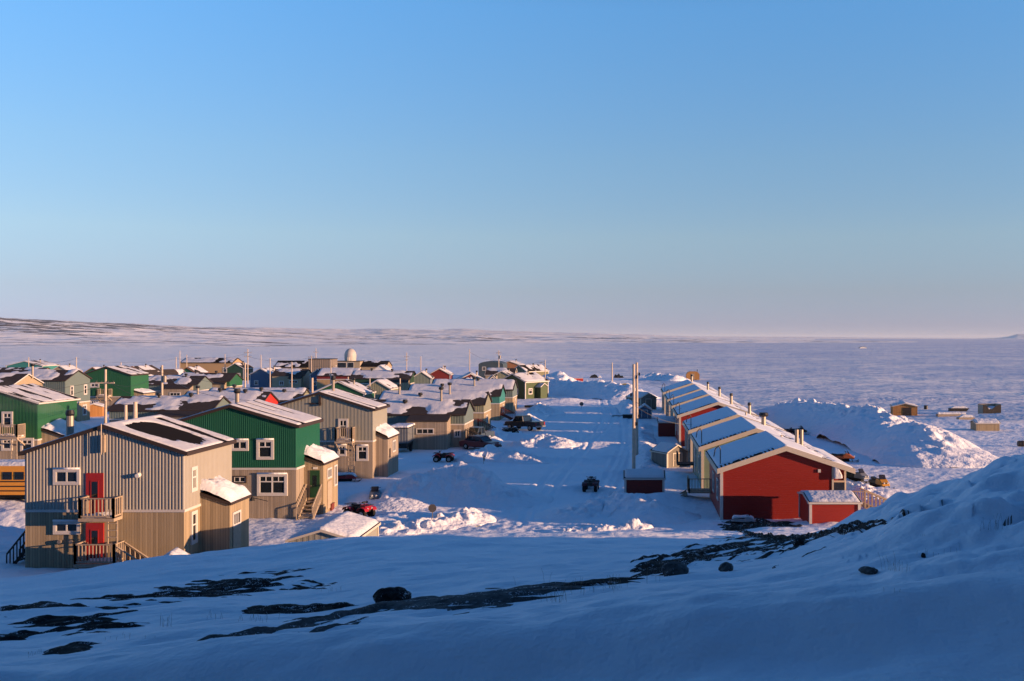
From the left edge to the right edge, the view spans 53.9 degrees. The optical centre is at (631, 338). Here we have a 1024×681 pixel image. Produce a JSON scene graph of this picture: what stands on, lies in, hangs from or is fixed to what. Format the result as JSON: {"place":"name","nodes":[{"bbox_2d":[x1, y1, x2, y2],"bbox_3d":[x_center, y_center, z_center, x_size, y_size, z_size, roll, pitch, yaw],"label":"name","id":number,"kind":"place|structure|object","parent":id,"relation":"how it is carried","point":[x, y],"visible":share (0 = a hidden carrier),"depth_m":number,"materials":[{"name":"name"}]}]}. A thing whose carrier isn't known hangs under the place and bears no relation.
{"place":"outdoors","nodes":[
{"label":"outdoors","id":0,"kind":"place"},
{"bbox_2d":[479,361,506,377],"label":"hall","id":1,"kind":"structure","parent":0,"point":[483,366],"depth_m":292.00,"materials":[{"name":"metal"}]},
{"bbox_2d":[0,367,1023,680],"bbox_3d":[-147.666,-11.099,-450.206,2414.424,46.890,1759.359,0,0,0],"label":"ground","id":2,"kind":"structure","parent":0,"point":[950,611],"depth_m":18.21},
{"bbox_2d":[0,459,24,497],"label":"school bus","id":3,"kind":"object","parent":2,"relation":"on","point":[12,478],"visible":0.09,"depth_m":66.50,"materials":[{"name":"orange metal"}]},
{"bbox_2d":[0,630,40,640],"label":"rock outcrop","id":4,"kind":"object","parent":2,"relation":"on","point":[20,635],"visible":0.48,"depth_m":19.35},
{"bbox_2d":[0,364,44,385],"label":"house","id":5,"kind":"structure","parent":2,"relation":"on","point":[7,379],"depth_m":128.66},
{"bbox_2d":[0,367,49,372],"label":"house","id":6,"kind":"structure","parent":2,"relation":"on","point":[6,369],"depth_m":234.65,"materials":[{"name":"teal metal"}]},
{"bbox_2d":[5,359,58,368],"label":"house","id":7,"kind":"structure","parent":2,"relation":"on","point":[38,363],"depth_m":307.01,"materials":[{"name":"teal metal"}]},
{"bbox_2d":[0,601,67,610],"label":"rock outcrop","id":8,"kind":"object","parent":2,"relation":"on","point":[44,604],"visible":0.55,"depth_m":24.52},
{"bbox_2d":[0,383,91,458],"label":"house","id":9,"kind":"structure","parent":2,"relation":"on","point":[32,415],"depth_m":90.00,"materials":[{"name":"green metal"}]},
{"bbox_2d":[1,411,12,426],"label":"window","id":10,"kind":"structure","parent":9,"relation":"in","point":[6,416],"depth_m":89.93,"materials":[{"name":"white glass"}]},
{"bbox_2d":[10,369,91,421],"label":"house","id":11,"kind":"structure","parent":2,"relation":"on","point":[56,379],"depth_m":142.56,"materials":[{"name":"metal"}]},
{"bbox_2d":[0,610,137,637],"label":"rock outcrop","id":12,"kind":"object","parent":2,"relation":"on","point":[61,622],"visible":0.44,"depth_m":20.97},
{"bbox_2d":[42,641,99,654],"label":"rock outcrop","id":13,"kind":"object","parent":2,"relation":"on","point":[75,647],"visible":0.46,"depth_m":16.57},
{"bbox_2d":[90,402,103,416],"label":"shed","id":14,"kind":"structure","parent":2,"relation":"on","point":[96,409],"depth_m":152.13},
{"bbox_2d":[62,621,142,635],"bbox_3d":[-10.123,5.715,19.350,2.220,0.527,2.224,0,0,0],"label":"rock outcrop","id":15,"kind":"object","parent":2,"relation":"on","point":[91,625],"visible":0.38,"depth_m":19.30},
{"bbox_2d":[95,369,114,422],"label":"utility pole","id":16,"kind":"object","parent":2,"relation":"on","point":[105,382],"visible":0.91,"depth_m":99.90,"materials":[{"name":"brown wood"}]},
{"bbox_2d":[85,365,155,408],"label":"house","id":17,"kind":"structure","parent":2,"relation":"on","point":[126,378],"depth_m":162.99,"materials":[{"name":"green metal"}]},
{"bbox_2d":[6,410,250,568],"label":"house","id":18,"kind":"structure","parent":2,"relation":"on","point":[130,489],"depth_m":51.99,"materials":[{"name":"grey metal"}]},
{"bbox_2d":[52,467,79,484],"bbox_3d":[-29.458,7.200,51.922,1.395,0.924,0.157,0,0,0],"label":"window","id":19,"kind":"structure","parent":18,"relation":"in","point":[61,475],"depth_m":51.88,"materials":[{"name":"white glass"}]},
{"bbox_2d":[52,519,80,534],"bbox_3d":[-29.458,9.847,51.922,1.395,0.785,0.157,0,0,0],"label":"window","id":20,"kind":"structure","parent":18,"relation":"in","point":[60,527],"depth_m":51.88,"materials":[{"name":"white glass"}]},
{"bbox_2d":[86,473,103,513],"bbox_3d":[-27.996,8.145,51.920,0.915,2.209,0.160,0,0,0],"label":"door","id":21,"kind":"structure","parent":18,"relation":"in","point":[94,481],"depth_m":51.91,"materials":[{"name":"red paint"}]},
{"bbox_2d":[86,523,103,559],"bbox_3d":[-27.996,10.623,51.920,0.915,1.954,0.160,0,0,0],"label":"door","id":22,"kind":"structure","parent":18,"relation":"in","point":[94,531],"depth_m":51.91,"materials":[{"name":"red paint"}]},
{"bbox_2d":[190,510,197,544],"bbox_3d":[-23.330,10.090,53.110,0.080,1.755,0.740,0,0,0],"label":"door","id":23,"kind":"structure","parent":18,"relation":"in","point":[194,514],"depth_m":53.06,"materials":[{"name":"white glass"}]},
{"bbox_2d":[191,466,197,492],"bbox_3d":[-23.330,7.515,53.110,0.080,1.333,0.740,0,0,0],"label":"window","id":24,"kind":"structure","parent":18,"relation":"in","point":[193,489],"depth_m":53.06,"materials":[{"name":"white glass"}]},
{"bbox_2d":[232,524,240,548],"bbox_3d":[-21.723,11.225,54.774,0.046,1.950,1.029,0,0,0],"label":"door","id":25,"kind":"structure","parent":18,"relation":"in","point":[236,531],"depth_m":54.70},
{"bbox_2d":[142,367,184,375],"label":"house","id":26,"kind":"structure","parent":2,"relation":"on","point":[178,371],"depth_m":224.20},
{"bbox_2d":[107,393,230,421],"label":"house","id":27,"kind":"structure","parent":2,"relation":"on","point":[179,407],"depth_m":116.57,"materials":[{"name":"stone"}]},
{"bbox_2d":[149,373,212,395],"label":"house","id":28,"kind":"structure","parent":2,"relation":"on","point":[171,387],"depth_m":180.45,"materials":[{"name":"wood"}]},
{"bbox_2d":[63,568,311,609],"bbox_3d":[-11.835,7.019,27.750,5.198,1.911,10.870,0,0,0],"label":"rock outcrop","id":29,"kind":"object","parent":2,"relation":"on","point":[223,587],"visible":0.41,"depth_m":27.94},
{"bbox_2d":[180,357,241,372],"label":"hall","id":30,"kind":"structure","parent":2,"relation":"on","point":[212,365],"depth_m":306.00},
{"bbox_2d":[181,370,243,387],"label":"house","id":31,"kind":"structure","parent":2,"relation":"on","point":[226,379],"depth_m":196.75,"materials":[{"name":"green metal"}]},
{"bbox_2d":[184,385,279,403],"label":"house","id":32,"kind":"structure","parent":2,"relation":"on","point":[246,395],"depth_m":128.21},
{"bbox_2d":[225,361,253,380],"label":"house","id":33,"kind":"structure","parent":2,"relation":"on","point":[237,367],"depth_m":281.40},
{"bbox_2d":[177,388,339,519],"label":"house","id":34,"kind":"structure","parent":2,"relation":"on","point":[284,464],"depth_m":66.20,"materials":[{"name":"green metal"}]},
{"bbox_2d":[232,438,248,450],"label":"window","id":35,"kind":"structure","parent":34,"relation":"in","point":[242,444],"depth_m":66.11,"materials":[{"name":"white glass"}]},
{"bbox_2d":[256,438,273,459],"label":"window","id":36,"kind":"structure","parent":34,"relation":"in","point":[264,446],"depth_m":66.10,"materials":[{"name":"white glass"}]},
{"bbox_2d":[257,473,287,495],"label":"window","id":37,"kind":"structure","parent":34,"relation":"in","point":[268,484],"depth_m":66.11,"materials":[{"name":"white glass"}]},
{"bbox_2d":[310,470,319,497],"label":"door","id":38,"kind":"structure","parent":34,"relation":"in","point":[314,474],"depth_m":67.75,"materials":[{"name":"green paint"}]},
{"bbox_2d":[209,384,310,403],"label":"house","id":39,"kind":"structure","parent":2,"relation":"on","point":[281,394],"depth_m":136.01,"materials":[{"name":"metal"}]},
{"bbox_2d":[249,366,280,387],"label":"house","id":40,"kind":"structure","parent":2,"relation":"on","point":[259,377],"depth_m":232.95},
{"bbox_2d":[274,360,307,368],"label":"house","id":41,"kind":"structure","parent":2,"relation":"on","point":[295,364],"depth_m":287.16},
{"bbox_2d":[271,368,311,388],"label":"house","id":42,"kind":"structure","parent":2,"relation":"on","point":[281,377],"depth_m":230.00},
{"bbox_2d":[241,602,358,613],"bbox_3d":[-6.738,5.718,21.025,3.396,0.568,1.850,0,0,9],"label":"rock outcrop","id":43,"kind":"object","parent":2,"relation":"on","point":[288,608],"visible":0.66,"depth_m":20.65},
{"bbox_2d":[197,599,413,640],"bbox_3d":[-5.321,4.995,17.675,2.157,1.732,10.584,0,0,25],"label":"rock outcrop","id":44,"kind":"object","parent":2,"relation":"on","point":[303,622],"visible":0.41,"depth_m":17.09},
{"bbox_2d":[279,579,337,589],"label":"rock outcrop","id":45,"kind":"object","parent":2,"relation":"on","point":[298,587],"visible":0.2,"depth_m":26.74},
{"bbox_2d":[308,358,337,371],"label":"building","id":46,"kind":"structure","parent":2,"relation":"on","point":[319,363],"depth_m":276.00,"materials":[{"name":"beige metal"}]},
{"bbox_2d":[285,511,380,542],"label":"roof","id":47,"kind":"structure","parent":2,"relation":"on","point":[347,524],"depth_m":51.95,"materials":[{"name":"grey metal"}]},
{"bbox_2d":[277,376,399,478],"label":"house","id":48,"kind":"structure","parent":2,"relation":"on","point":[358,435],"depth_m":84.99,"materials":[{"name":"wood"}]},
{"bbox_2d":[356,444,367,460],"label":"window","id":49,"kind":"structure","parent":48,"relation":"in","point":[361,449],"depth_m":84.91,"materials":[{"name":"white glass"}]},
{"bbox_2d":[316,368,361,389],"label":"house","id":50,"kind":"structure","parent":2,"relation":"on","point":[323,376],"depth_m":226.10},
{"bbox_2d":[313,378,375,398],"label":"house","id":51,"kind":"structure","parent":2,"relation":"on","point":[351,386],"depth_m":148.23,"materials":[{"name":"green metal"}]},
{"bbox_2d":[338,471,361,481],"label":"snowmobile","id":52,"kind":"object","parent":2,"relation":"on","point":[346,476],"visible":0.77,"depth_m":82.99,"materials":[{"name":"plastic"}]},
{"bbox_2d":[337,348,362,368],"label":"radome station","id":53,"kind":"object","parent":2,"relation":"on","point":[349,355],"visible":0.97,"depth_m":388.00,"materials":[{"name":"white plastic"}]},
{"bbox_2d":[342,501,376,516],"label":"quad bike","id":54,"kind":"object","parent":2,"relation":"on","point":[360,509],"visible":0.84,"depth_m":66.73,"materials":[{"name":"plastic"}]},
{"bbox_2d":[360,360,391,369],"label":"house","id":55,"kind":"structure","parent":2,"relation":"on","point":[366,365],"depth_m":301.81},
{"bbox_2d":[366,378,397,398],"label":"house","id":56,"kind":"structure","parent":2,"relation":"on","point":[378,386],"depth_m":168.00,"materials":[{"name":"green metal"}]},
{"bbox_2d":[349,368,415,389],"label":"house","id":57,"kind":"structure","parent":2,"relation":"on","point":[362,377],"depth_m":207.64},
{"bbox_2d":[373,587,410,602],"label":"boulder","id":58,"kind":"object","parent":2,"relation":"on","point":[391,594],"visible":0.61,"depth_m":20.18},
{"bbox_2d":[391,423,414,450],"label":"box trailer","id":59,"kind":"object","parent":2,"relation":"on","point":[406,435],"visible":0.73,"depth_m":104.20,"materials":[{"name":"grey metal"}]},
{"bbox_2d":[414,368,433,383],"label":"house","id":60,"kind":"structure","parent":2,"relation":"on","point":[423,377],"depth_m":211.12,"materials":[{"name":"wood"}]},
{"bbox_2d":[370,387,480,449],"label":"house","id":61,"kind":"structure","parent":2,"relation":"on","point":[441,423],"depth_m":109.49,"materials":[{"name":"wood"}]},
{"bbox_2d":[378,382,492,429],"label":"house","id":62,"kind":"structure","parent":2,"relation":"on","point":[481,401],"depth_m":127.89,"materials":[{"name":"beige metal"}]},
{"bbox_2d":[379,507,496,535],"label":"snow bank","id":63,"kind":"structure","parent":2,"relation":"on","point":[466,516],"depth_m":62.90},
{"bbox_2d":[429,366,453,379],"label":"house","id":64,"kind":"structure","parent":2,"relation":"on","point":[442,373],"depth_m":232.96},
{"bbox_2d":[432,450,454,461],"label":"quad bike","id":65,"kind":"object","parent":2,"relation":"on","point":[439,456],"visible":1,"depth_m":96.67,"materials":[{"name":"rubber"}]},
{"bbox_2d":[346,461,553,511],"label":"snow bank","id":66,"kind":"structure","parent":2,"relation":"on","point":[461,484],"depth_m":72.55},
{"bbox_2d":[408,377,515,420],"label":"house","id":67,"kind":"structure","parent":2,"relation":"on","point":[497,392],"depth_m":146.63,"materials":[{"name":"teal metal"}]},
{"bbox_2d":[432,378,517,413],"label":"house","id":68,"kind":"structure","parent":2,"relation":"on","point":[511,386],"depth_m":159.84,"materials":[{"name":"wood"}]},
{"bbox_2d":[459,435,501,448],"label":"parked car","id":69,"kind":"object","parent":2,"relation":"on","point":[474,441],"visible":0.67,"depth_m":106.99,"materials":[{"name":"red metal"}]},
{"bbox_2d":[466,426,494,437],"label":"pickup truck","id":70,"kind":"object","parent":2,"relation":"on","point":[480,430],"visible":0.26,"depth_m":113.26,"materials":[{"name":"grey metal"}]},
{"bbox_2d":[382,583,585,614],"bbox_3d":[-2.851,5.230,19.450,4.064,1.001,3.938,0,0,0],"label":"rock outcrop","id":71,"kind":"object","parent":2,"relation":"on","point":[499,598],"visible":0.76,"depth_m":18.74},
{"bbox_2d":[469,427,521,447],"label":"snow bank","id":72,"kind":"structure","parent":2,"relation":"on","point":[501,435],"depth_m":118.18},
{"bbox_2d":[485,368,517,378],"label":"house","id":73,"kind":"structure","parent":2,"relation":"on","point":[489,372],"depth_m":237.97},
{"bbox_2d":[453,444,553,463],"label":"snow bank","id":74,"kind":"structure","parent":2,"relation":"on","point":[491,453],"depth_m":96.75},
{"bbox_2d":[504,415,545,430],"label":"pickup truck","id":75,"kind":"object","parent":2,"relation":"on","point":[527,421],"visible":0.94,"depth_m":129.72,"materials":[{"name":"black metal"}]},
{"bbox_2d":[503,370,549,398],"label":"house","id":76,"kind":"structure","parent":2,"relation":"on","point":[532,385],"depth_m":198.04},
{"bbox_2d":[515,363,549,375],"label":"house","id":77,"kind":"structure","parent":2,"relation":"on","point":[538,369],"depth_m":261.97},
{"bbox_2d":[510,402,565,420],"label":"snow bank","id":78,"kind":"structure","parent":2,"relation":"on","point":[539,411],"depth_m":153.46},
{"bbox_2d":[507,434,581,448],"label":"snow bank","id":79,"kind":"structure","parent":2,"relation":"on","point":[546,440],"depth_m":110.46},
{"bbox_2d":[543,371,576,380],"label":"snow bank","id":80,"kind":"structure","parent":2,"relation":"on","point":[559,374],"depth_m":253.25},
{"bbox_2d":[582,476,599,491],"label":"quad bike","id":81,"kind":"object","parent":2,"relation":"on","point":[590,481],"visible":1,"depth_m":77.75,"materials":[{"name":"rubber"}]},
{"bbox_2d":[542,577,644,585],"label":"rock outcrop","id":82,"kind":"object","parent":2,"relation":"on","point":[599,582],"visible":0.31,"depth_m":19.57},
{"bbox_2d":[546,376,659,399],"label":"snow bank","id":83,"kind":"structure","parent":2,"relation":"on","point":[603,389],"depth_m":202.56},
{"bbox_2d":[559,518,655,531],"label":"snow bank","id":84,"kind":"structure","parent":2,"relation":"on","point":[634,523],"depth_m":62.19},
{"bbox_2d":[534,491,700,526],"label":"snow bank","id":85,"kind":"structure","parent":2,"relation":"on","point":[617,507],"depth_m":66.07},
{"bbox_2d":[603,398,638,414],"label":"snow bank","id":86,"kind":"structure","parent":2,"relation":"on","point":[624,406],"depth_m":158.42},
{"bbox_2d":[630,364,636,468],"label":"utility pole","id":87,"kind":"object","parent":2,"relation":"on","point":[632,394],"visible":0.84,"depth_m":89.18,"materials":[{"name":"brown wood"}]},
{"bbox_2d":[635,362,639,454],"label":"utility pole","id":88,"kind":"object","parent":2,"relation":"on","point":[636,427],"visible":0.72,"depth_m":99.88,"materials":[{"name":"brown wood"}]},
{"bbox_2d":[625,391,656,409],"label":"shed","id":89,"kind":"structure","parent":2,"relation":"on","point":[649,399],"depth_m":163.22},
{"bbox_2d":[623,469,665,493],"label":"shed","id":90,"kind":"structure","parent":2,"relation":"on","point":[646,481],"depth_m":75.00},
{"bbox_2d":[638,403,652,418],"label":"shed","id":91,"kind":"structure","parent":2,"relation":"on","point":[644,414],"depth_m":148.00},
{"bbox_2d":[627,421,664,469],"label":"snow bank","id":92,"kind":"structure","parent":2,"relation":"on","point":[646,441],"depth_m":105.94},
{"bbox_2d":[657,416,674,436],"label":"shed","id":93,"kind":"structure","parent":2,"relation":"on","point":[666,428],"depth_m":120.90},
{"bbox_2d":[649,441,689,467],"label":"shed","id":94,"kind":"structure","parent":2,"relation":"on","point":[663,453],"depth_m":92.77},
{"bbox_2d":[661,561,688,576],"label":"boulder","id":95,"kind":"object","parent":2,"relation":"on","point":[671,568],"visible":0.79,"depth_m":20.67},
{"bbox_2d":[630,550,722,577],"bbox_3d":[1.297,6.119,26.875,2.760,3.243,20.278,0,0,0],"label":"rock outcrop","id":96,"kind":"object","parent":2,"relation":"on","point":[654,566],"visible":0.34,"depth_m":25.21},
{"bbox_2d":[661,374,717,413],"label":"row house","id":97,"kind":"structure","parent":2,"relation":"on","point":[679,385],"depth_m":160.35,"materials":[{"name":"beige wood"}]},
{"bbox_2d":[664,382,729,415],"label":"row house","id":98,"kind":"structure","parent":2,"relation":"on","point":[684,391],"depth_m":142.59,"materials":[{"name":"beige wood"}]},
{"bbox_2d":[669,387,742,415],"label":"row house","id":99,"kind":"structure","parent":2,"relation":"on","point":[693,396],"depth_m":128.44,"materials":[{"name":"beige wood"}]},
{"bbox_2d":[673,393,758,445],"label":"row house","id":100,"kind":"structure","parent":2,"relation":"on","point":[701,406],"depth_m":111.35,"materials":[{"name":"white metal"}]},
{"bbox_2d":[682,402,785,466],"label":"row house","id":101,"kind":"structure","parent":2,"relation":"on","point":[714,417],"depth_m":95.10,"materials":[{"name":"white metal"}]},
{"bbox_2d":[676,412,810,487],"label":"row house","id":102,"kind":"structure","parent":2,"relation":"on","point":[720,434],"depth_m":81.14,"materials":[{"name":"white metal"}]},
{"bbox_2d":[731,513,755,523],"bbox_3d":[7.280,11.568,63.600,1.791,0.694,0.645,0,0,6],"label":"car","id":103,"kind":"object","parent":2,"relation":"on","point":[739,519],"visible":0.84,"depth_m":63.47,"materials":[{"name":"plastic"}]},
{"bbox_2d":[677,530,824,568],"bbox_3d":[3.957,6.946,32.250,5.519,5.178,31.208,0,0,0],"label":"rock outcrop","id":104,"kind":"object","parent":2,"relation":"on","point":[742,546],"visible":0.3,"depth_m":30.51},
{"bbox_2d":[718,518,801,530],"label":"rock outcrop","id":105,"kind":"object","parent":2,"relation":"on","point":[759,522],"visible":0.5,"depth_m":60.73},
{"bbox_2d":[679,429,886,519],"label":"row house","id":106,"kind":"structure","parent":2,"relation":"on","point":[766,475],"depth_m":65.50,"materials":[{"name":"red wood"}]},
{"bbox_2d":[739,509,908,541],"bbox_3d":[5.663,7.205,35.700,1.753,7.373,36.196,0,0,0],"label":"rock outcrop","id":107,"kind":"object","parent":2,"relation":"on","point":[849,527],"visible":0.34,"depth_m":28.57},
{"bbox_2d":[797,490,862,523],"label":"shed","id":108,"kind":"structure","parent":2,"relation":"on","point":[819,506],"depth_m":60.40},
{"bbox_2d":[846,468,868,483],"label":"snowmobile","id":109,"kind":"object","parent":2,"relation":"on","point":[861,475],"visible":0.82,"depth_m":82.61,"materials":[{"name":"plastic"}]},
{"bbox_2d":[846,481,887,503],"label":"snow bank","id":110,"kind":"structure","parent":2,"relation":"on","point":[857,486],"depth_m":76.50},
{"bbox_2d":[869,475,894,488],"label":"snowmobile","id":111,"kind":"object","parent":110,"relation":"on","point":[880,481],"visible":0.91,"depth_m":78.06,"materials":[{"name":"plastic"}]},
{"bbox_2d":[752,398,999,467],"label":"snow bank","id":112,"kind":"structure","parent":2,"relation":"on","point":[880,435],"depth_m":104.49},
{"bbox_2d":[969,418,1000,430],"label":"shed","id":113,"kind":"structure","parent":2,"relation":"on","point":[979,424],"depth_m":129.00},
{"bbox_2d":[0,339,1023,422],"bbox_3d":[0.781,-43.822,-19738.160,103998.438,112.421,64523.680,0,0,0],"label":"sea ice","id":114,"kind":"structure","parent":0,"point":[938,375],"depth_m":506.68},
{"bbox_2d":[635,372,689,380],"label":"snow bank","id":115,"kind":"structure","parent":114,"relation":"on","point":[658,376],"depth_m":284.55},
{"bbox_2d":[890,401,918,415],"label":"shed","id":116,"kind":"structure","parent":114,"relation":"on","point":[901,408],"depth_m":154.01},
{"bbox_2d":[978,403,1000,413],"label":"cabin","id":117,"kind":"object","parent":114,"relation":"on","point":[988,408],"visible":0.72,"depth_m":155.00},
{"bbox_2d":[0,317,1023,347],"bbox_3d":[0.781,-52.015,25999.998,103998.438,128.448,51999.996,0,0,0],"label":"hills","id":118,"kind":"structure","parent":0,"point":[21,333],"depth_m":2136.51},
{"bbox_2d":[0,0,1023,337],"label":"sky","id":119,"kind":"structure","parent":0,"point":[714,168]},
{"bbox_2d":[32,514,1001,655],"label":"dry grass","id":120,"kind":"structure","parent":0,"point":[570,585],"depth_m":18.49,"materials":[{"name":"plant"}]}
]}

